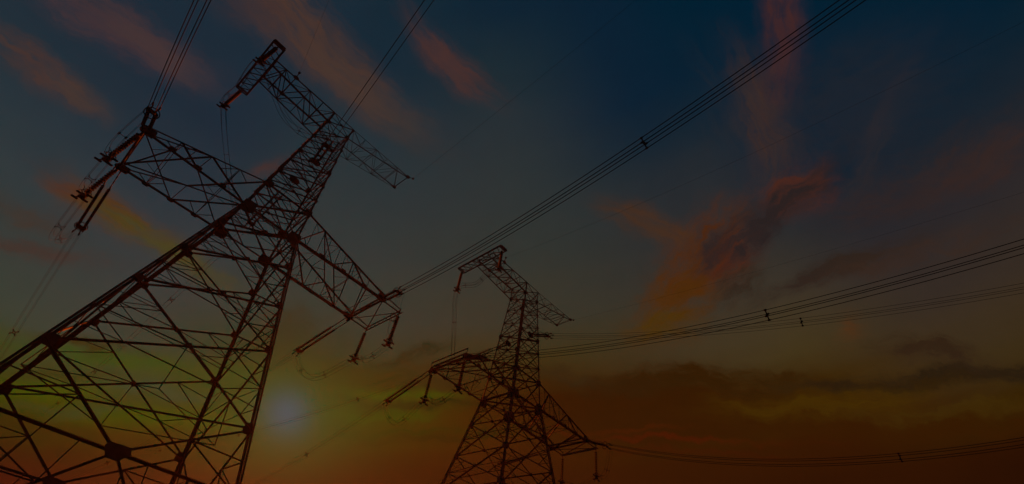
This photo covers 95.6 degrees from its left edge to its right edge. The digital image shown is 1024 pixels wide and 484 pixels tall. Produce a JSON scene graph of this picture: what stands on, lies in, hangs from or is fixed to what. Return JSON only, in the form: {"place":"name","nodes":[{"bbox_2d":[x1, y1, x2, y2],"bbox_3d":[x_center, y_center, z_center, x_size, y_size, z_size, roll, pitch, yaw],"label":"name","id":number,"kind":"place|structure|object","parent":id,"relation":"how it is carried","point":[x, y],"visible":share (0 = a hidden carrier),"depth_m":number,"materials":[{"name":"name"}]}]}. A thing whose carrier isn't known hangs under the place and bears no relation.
{"place":"outdoors","nodes":[
{"label":"outdoors","id":0,"kind":"place"},
{"bbox_2d":[0,0,1023,483],"label":"sky","id":1,"kind":"structure","parent":0,"point":[944,140],"materials":[{"name":"blue"}]},
{"label":"ground","id":2,"kind":"structure","parent":0,"visible":0},
{"bbox_2d":[0,39,413,483],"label":"transmission tower","id":3,"kind":"structure","parent":2,"relation":"on","point":[52,340],"depth_m":32.93,"materials":[{"name":"metal"}]},
{"bbox_2d":[71,167,118,202],"bbox_3d":[-29.499,-4.239,33.200,0.960,3.808,0.650,9,-46,0],"label":"insulator string","id":4,"kind":"object","parent":3,"relation":"hanging from","point":[82,196],"visible":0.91,"depth_m":32.77,"materials":[{"name":"ceramic"}]},
{"bbox_2d":[49,104,154,242],"bbox_3d":[-29.594,-3.517,32.625,17.955,4.303,0.618,-29,-57,31],"label":"jumper loop","id":5,"kind":"object","parent":4,"relation":"hanging from","point":[118,133],"visible":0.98,"depth_m":29.99,"materials":[{"name":"metal"}]},
{"bbox_2d":[72,166,120,235],"bbox_3d":[-32.635,-3.116,36.427,8.992,1.725,0.886,-31,-58,32],"label":"tension insulator","id":6,"kind":"object","parent":3,"relation":"attached to","point":[89,219],"visible":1,"depth_m":36.89,"materials":[{"name":"ceramic"}]},
{"bbox_2d":[0,230,81,357],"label":"conductor bundle","id":7,"kind":"object","parent":6,"relation":"attached to","point":[40,294],"visible":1,"depth_m":43.19,"materials":[{"name":"metal"}]},
{"bbox_2d":[94,131,143,166],"bbox_3d":[-25.527,-6.317,30.565,0.960,3.808,0.650,9,-46,0],"label":"insulator string","id":8,"kind":"object","parent":3,"relation":"hanging from","point":[125,145],"visible":0.96,"depth_m":30.12,"materials":[{"name":"ceramic"}]},
{"bbox_2d":[141,102,160,131],"bbox_3d":[-24.014,-8.089,30.689,3.622,1.202,0.897,-29,-57,31],"label":"tension insulator","id":9,"kind":"object","parent":3,"relation":"attached to","point":[149,110],"visible":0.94,"depth_m":30.32,"materials":[{"name":"ceramic"}]},
{"bbox_2d":[148,0,210,111],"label":"conductor bundle","id":10,"kind":"object","parent":9,"relation":"attached to","point":[176,49],"visible":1,"depth_m":25.08,"materials":[{"name":"metal"}]},
{"bbox_2d":[216,89,242,110],"bbox_3d":[-27.604,-14.175,45.856,0.960,3.808,0.650,9,-46,0],"label":"insulator string","id":11,"kind":"object","parent":3,"relation":"hanging from","point":[234,96],"visible":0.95,"depth_m":45.42,"materials":[{"name":"ceramic"}]},
{"bbox_2d":[220,58,329,226],"bbox_3d":[-24.903,-9.238,44.605,16.526,5.626,9.170,-30,-57,32],"label":"jumper loop","id":12,"kind":"object","parent":11,"relation":"hanging from","point":[276,108],"visible":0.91,"depth_m":41.77,"materials":[{"name":"metal"}]},
{"bbox_2d":[252,46,278,66],"bbox_3d":[-22.111,-17.048,42.213,0.960,3.808,0.650,9,-46,0],"label":"insulator string","id":13,"kind":"object","parent":3,"relation":"hanging from","point":[267,55],"visible":0.99,"depth_m":41.60,"materials":[{"name":"ceramic"}]},
{"bbox_2d":[244,178,293,227],"bbox_3d":[-24.730,-3.747,47.303,9.020,1.482,0.886,-29,-57,31],"label":"tension insulator","id":14,"kind":"object","parent":3,"relation":"attached to","point":[263,213],"visible":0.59,"depth_m":47.79,"materials":[{"name":"ceramic"}]},
{"bbox_2d":[43,228,243,412],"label":"conductor bundle","id":15,"kind":"object","parent":14,"relation":"attached to","point":[57,403],"visible":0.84,"depth_m":60.82,"materials":[{"name":"metal"}]},
{"bbox_2d":[292,317,349,355],"bbox_3d":[-19.197,9.568,46.597,9.011,1.575,0.890,-27,-56,30],"label":"tension insulator","id":16,"kind":"object","parent":3,"relation":"attached to","point":[298,350],"visible":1,"depth_m":47.03,"materials":[{"name":"ceramic"}]},
{"bbox_2d":[64,351,294,479],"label":"conductor bundle","id":17,"kind":"object","parent":16,"relation":"attached to","point":[189,415],"visible":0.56,"depth_m":57.58,"materials":[{"name":"metal"}]},
{"bbox_2d":[313,140,332,162],"bbox_3d":[-17.357,-8.157,42.356,0.890,0.997,3.656,36,-51,-23],"label":"tension insulator","id":18,"kind":"object","parent":3,"relation":"attached to","point":[327,147],"visible":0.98,"depth_m":42.03,"materials":[{"name":"ceramic"}]},
{"bbox_2d":[326,0,433,144],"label":"conductor bundle","id":19,"kind":"object","parent":18,"relation":"attached to","point":[378,66],"visible":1,"depth_m":34.08,"materials":[{"name":"metal"}]},
{"bbox_2d":[347,329,366,364],"bbox_3d":[-14.572,9.903,44.431,0.960,3.808,0.650,9,-46,0],"label":"insulator string","id":20,"kind":"object","parent":3,"relation":"hanging from","point":[358,347],"visible":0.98,"depth_m":43.93,"materials":[{"name":"ceramic"}]},
{"bbox_2d":[382,312,399,348],"bbox_3d":[-10.691,7.872,41.857,0.960,3.808,0.650,9,-46,0],"label":"insulator string","id":21,"kind":"object","parent":3,"relation":"hanging from","point":[388,343],"visible":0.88,"depth_m":41.30,"materials":[{"name":"ceramic"}]},
{"bbox_2d":[292,292,404,380],"bbox_3d":[-15.440,9.867,43.409,17.899,4.384,2.872,-29,-57,31],"label":"jumper loop","id":22,"kind":"object","parent":21,"relation":"hanging from","point":[303,369],"visible":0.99,"depth_m":42.43,"materials":[{"name":"metal"}]},
{"bbox_2d":[381,286,405,300],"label":"tension insulator","id":23,"kind":"object","parent":3,"relation":"attached to","point":[398,292],"visible":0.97,"depth_m":40.71,"materials":[{"name":"ceramic"}]},
{"bbox_2d":[399,0,865,293],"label":"conductor bundle","id":24,"kind":"object","parent":23,"relation":"attached to","point":[643,142],"visible":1,"depth_m":23.66,"materials":[{"name":"metal"}]},
{"bbox_2d":[414,0,635,177],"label":"ground wire","id":25,"kind":"object","parent":3,"relation":"attached to","point":[527,87],"visible":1,"depth_m":42.87,"materials":[{"name":"metal"}]},
{"bbox_2d":[428,244,597,483],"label":"transmission tower","id":26,"kind":"structure","parent":2,"relation":"on","point":[512,393],"depth_m":53.26,"materials":[{"name":"metal"}]},
{"bbox_2d":[382,370,430,405],"bbox_3d":[-11.593,16.206,51.302,0.884,1.539,9.014,37,-52,-25],"label":"tension insulator","id":27,"kind":"object","parent":26,"relation":"attached to","point":[387,400],"visible":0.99,"depth_m":51.75,"materials":[{"name":"ceramic"}]},
{"bbox_2d":[252,401,383,483],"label":"conductor bundle","id":28,"kind":"object","parent":27,"relation":"attached to","point":[326,441],"visible":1,"depth_m":59.63,"materials":[{"name":"metal"}]},
{"bbox_2d":[419,372,432,405],"bbox_3d":[-8.670,14.970,47.871,0.960,3.808,0.650,9,-46,0],"label":"insulator string","id":29,"kind":"object","parent":26,"relation":"hanging from","point":[424,399],"visible":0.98,"depth_m":47.40,"materials":[{"name":"ceramic"}]},
{"bbox_2d":[453,272,462,293],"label":"insulator string","id":30,"kind":"object","parent":26,"relation":"hanging from","point":[458,283],"visible":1,"depth_m":60.08,"materials":[{"name":"ceramic"}]},
{"bbox_2d":[453,359,465,393],"bbox_3d":[-4.934,12.960,45.339,0.960,3.808,0.650,9,-46,0],"label":"insulator string","id":31,"kind":"object","parent":26,"relation":"hanging from","point":[461,375],"visible":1,"depth_m":44.91,"materials":[{"name":"ceramic"}]},
{"bbox_2d":[382,358,490,424],"bbox_3d":[-8.803,15.904,47.397,17.639,3.964,0.893,-31,-58,33],"label":"jumper loop","id":32,"kind":"object","parent":31,"relation":"hanging from","point":[431,400],"visible":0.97,"depth_m":45.84,"materials":[{"name":"metal"}]},
{"bbox_2d":[464,352,490,361],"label":"tension insulator","id":33,"kind":"object","parent":26,"relation":"attached to","point":[477,356],"visible":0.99,"depth_m":45.11,"materials":[{"name":"ceramic"}]},
{"bbox_2d":[488,239,1023,359],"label":"conductor bundle","id":34,"kind":"object","parent":33,"relation":"attached to","point":[767,315],"visible":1,"depth_m":27.18,"materials":[{"name":"metal"}]},
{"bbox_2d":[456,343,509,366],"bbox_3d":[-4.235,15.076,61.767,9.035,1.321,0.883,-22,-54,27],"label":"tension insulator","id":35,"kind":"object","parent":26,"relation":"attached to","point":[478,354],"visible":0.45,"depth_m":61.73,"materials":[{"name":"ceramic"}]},
{"bbox_2d":[135,367,446,454],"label":"conductor bundle","id":36,"kind":"object","parent":35,"relation":"attached to","point":[297,416],"visible":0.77,"depth_m":75.87,"materials":[{"name":"metal"}]},
{"bbox_2d":[495,249,502,272],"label":"insulator string","id":37,"kind":"object","parent":26,"relation":"hanging from","point":[500,261],"visible":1,"depth_m":56.32,"materials":[{"name":"ceramic"}]},
{"bbox_2d":[451,266,551,357],"bbox_3d":[-3.993,9.803,58.723,16.377,6.206,9.390,-24,-54,28],"label":"jumper loop","id":38,"kind":"object","parent":37,"relation":"hanging from","point":[511,296],"visible":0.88,"depth_m":56.39,"materials":[{"name":"metal"}]},
{"bbox_2d":[497,448,549,467],"bbox_3d":[1.684,28.581,61.277,9.037,1.280,0.881,-26,-55,30],"label":"tension insulator","id":39,"kind":"object","parent":26,"relation":"attached to","point":[522,457],"visible":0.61,"depth_m":61.69,"materials":[{"name":"ceramic"}]},
{"bbox_2d":[532,332,553,338],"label":"tension insulator","id":40,"kind":"object","parent":26,"relation":"attached to","point":[547,335],"visible":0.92,"depth_m":56.56,"materials":[{"name":"ceramic"}]},
{"bbox_2d":[554,283,1021,338],"bbox_3d":[42.663,-3.363,29.179,96.776,9.686,0.569,-25,-55,29],"label":"conductor bundle","id":41,"kind":"object","parent":40,"relation":"attached to","point":[801,321],"visible":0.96,"depth_m":37.46,"materials":[{"name":"metal"}]},
{"bbox_2d":[558,456,564,483],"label":"insulator string","id":42,"kind":"object","parent":26,"relation":"hanging from","point":[561,479],"visible":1,"depth_m":58.83,"materials":[{"name":"ceramic"}]},
{"bbox_2d":[497,450,612,483],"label":"jumper loop","id":43,"kind":"object","parent":42,"relation":"hanging from","point":[592,476],"visible":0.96,"depth_m":54.33,"materials":[{"name":"metal"}]},
{"bbox_2d":[593,452,599,481],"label":"insulator string","id":44,"kind":"object","parent":26,"relation":"hanging from","point":[595,473],"visible":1,"depth_m":55.83,"materials":[{"name":"ceramic"}]},
{"bbox_2d":[589,439,611,449],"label":"tension insulator","id":45,"kind":"object","parent":26,"relation":"attached to","point":[597,443],"visible":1,"depth_m":55.09,"materials":[{"name":"ceramic"}]},
{"bbox_2d":[611,437,1023,466],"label":"conductor bundle","id":46,"kind":"object","parent":45,"relation":"attached to","point":[841,457],"visible":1,"depth_m":38.24,"materials":[{"name":"metal"}]},
{"bbox_2d":[506,73,919,257],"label":"ground wire","id":47,"kind":"object","parent":26,"relation":"attached to","point":[732,162],"visible":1,"depth_m":44.41,"materials":[{"name":"metal"}]},
{"bbox_2d":[575,193,1019,319],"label":"ground wire","id":48,"kind":"object","parent":26,"relation":"attached to","point":[794,260],"visible":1,"depth_m":51.60,"materials":[{"name":"metal"}]}
]}

